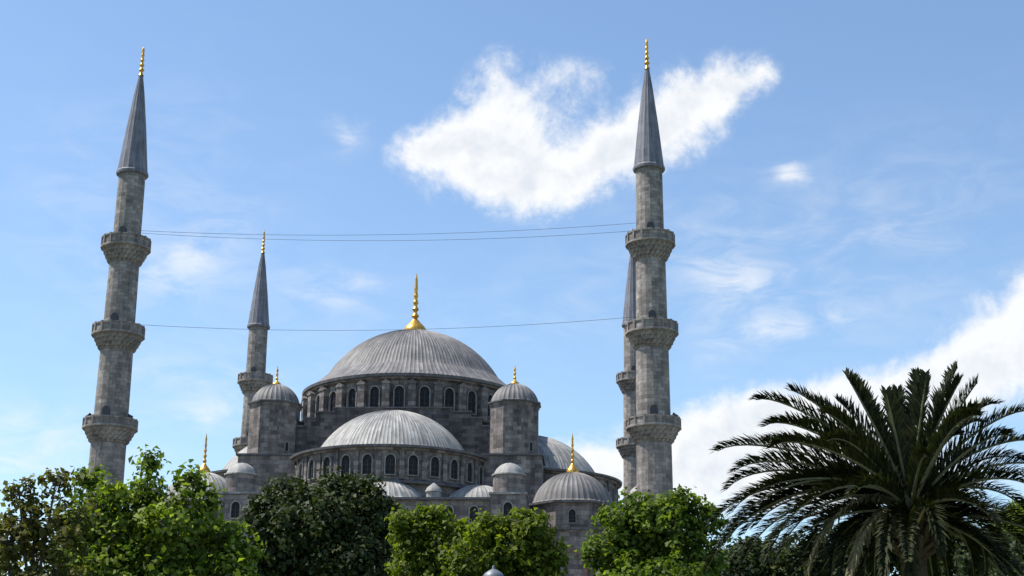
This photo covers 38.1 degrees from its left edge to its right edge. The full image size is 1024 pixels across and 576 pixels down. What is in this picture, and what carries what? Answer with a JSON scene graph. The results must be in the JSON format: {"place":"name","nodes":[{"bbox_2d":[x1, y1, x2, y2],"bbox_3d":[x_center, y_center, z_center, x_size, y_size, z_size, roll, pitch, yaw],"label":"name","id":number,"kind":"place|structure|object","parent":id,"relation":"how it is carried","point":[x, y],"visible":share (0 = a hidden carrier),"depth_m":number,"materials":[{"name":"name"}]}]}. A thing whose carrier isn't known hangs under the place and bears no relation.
{"place":"outdoors","nodes":[
{"label":"outdoors","id":0,"kind":"place"},
{"bbox_2d":[0,0,1023,575],"label":"sky","id":1,"kind":"structure","parent":0,"point":[843,180],"materials":[{"name":"blue"}]},
{"bbox_3d":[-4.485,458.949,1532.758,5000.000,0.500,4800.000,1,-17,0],"label":"ground","id":2,"kind":"structure","parent":0,"visible":0},
{"bbox_2d":[0,466,101,575],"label":"leafy tree","id":3,"kind":"object","parent":2,"relation":"on","point":[23,533],"visible":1,"depth_m":37.58,"materials":[{"name":"green plant"}]},
{"bbox_2d":[49,444,267,575],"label":"leafy tree","id":4,"kind":"object","parent":2,"relation":"on","point":[135,548],"visible":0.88,"depth_m":41.33,"materials":[{"name":"green plant"}]},
{"bbox_2d":[236,465,402,575],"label":"leafy tree","id":5,"kind":"object","parent":2,"relation":"on","point":[331,524],"visible":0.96,"depth_m":60.39,"materials":[{"name":"green plant"}]},
{"bbox_2d":[126,273,635,575],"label":"mosque","id":6,"kind":"structure","parent":2,"relation":"on","point":[423,415],"depth_m":160.28,"materials":[{"name":"stone"}]},
{"bbox_2d":[384,499,477,575],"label":"leafy tree","id":7,"kind":"object","parent":2,"relation":"on","point":[413,537],"visible":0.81,"depth_m":49.45,"materials":[{"name":"green plant"}]},
{"bbox_2d":[483,565,503,575],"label":"street lamp","id":8,"kind":"object","parent":2,"relation":"on","point":[493,571],"visible":1,"depth_m":39.30,"materials":[{"name":"grey metal"}]},
{"bbox_2d":[433,507,572,575],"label":"leafy tree","id":9,"kind":"object","parent":2,"relation":"on","point":[527,552],"visible":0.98,"depth_m":47.16,"materials":[{"name":"green plant"}]},
{"bbox_2d":[574,484,741,575],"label":"leafy tree","id":10,"kind":"object","parent":2,"relation":"on","point":[639,531],"visible":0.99,"depth_m":52.98,"materials":[{"name":"green plant"}]},
{"bbox_2d":[710,509,898,575],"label":"leafy tree","id":11,"kind":"object","parent":2,"relation":"on","point":[774,566],"visible":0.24,"depth_m":58.42,"materials":[{"name":"green plant"}]},
{"bbox_2d":[700,360,1023,575],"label":"palm tree","id":12,"kind":"object","parent":2,"relation":"on","point":[908,477],"visible":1,"depth_m":33.72,"materials":[{"name":"green plant"}]},
{"bbox_2d":[889,525,1023,575],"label":"leafy tree","id":13,"kind":"object","parent":2,"relation":"on","point":[962,562],"visible":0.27,"depth_m":57.38,"materials":[{"name":"green plant"}]},
{"bbox_2d":[987,493,1023,538],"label":"leafy tree","id":14,"kind":"object","parent":2,"relation":"on","point":[1019,507],"visible":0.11,"depth_m":71.23,"materials":[{"name":"green plant"}]},
{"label":"pavement","id":15,"kind":"structure","parent":0,"visible":0},
{"bbox_2d":[82,46,151,575],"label":"minaret","id":16,"kind":"object","parent":15,"relation":"on","point":[109,427],"visible":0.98,"depth_m":150.25,"materials":[{"name":"stone"}]},
{"bbox_2d":[145,231,625,240],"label":"cable","id":17,"kind":"object","parent":16,"relation":"attached to","point":[379,240],"visible":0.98,"depth_m":152.78,"materials":[{"name":"metal"}]},
{"bbox_2d":[151,317,628,330],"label":"cable","id":18,"kind":"object","parent":16,"relation":"attached to","point":[403,329],"visible":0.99,"depth_m":149.62,"materials":[{"name":"metal"}]},
{"bbox_2d":[155,223,631,234],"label":"cable","id":19,"kind":"object","parent":16,"relation":"attached to","point":[404,234],"visible":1,"depth_m":152.11,"materials":[{"name":"metal"}]},
{"bbox_2d":[232,230,272,452],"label":"minaret","id":20,"kind":"object","parent":15,"relation":"on","point":[254,379],"visible":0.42,"depth_m":212.43,"materials":[{"name":"stone"}]},
{"bbox_2d":[616,228,635,505],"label":"minaret","id":21,"kind":"object","parent":15,"relation":"on","point":[626,383],"visible":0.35,"depth_m":207.61,"materials":[{"name":"stone"}]},
{"bbox_2d":[625,38,681,555],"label":"minaret","id":22,"kind":"object","parent":15,"relation":"on","point":[653,427],"visible":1,"depth_m":147.01,"materials":[{"name":"stone"}]}
]}

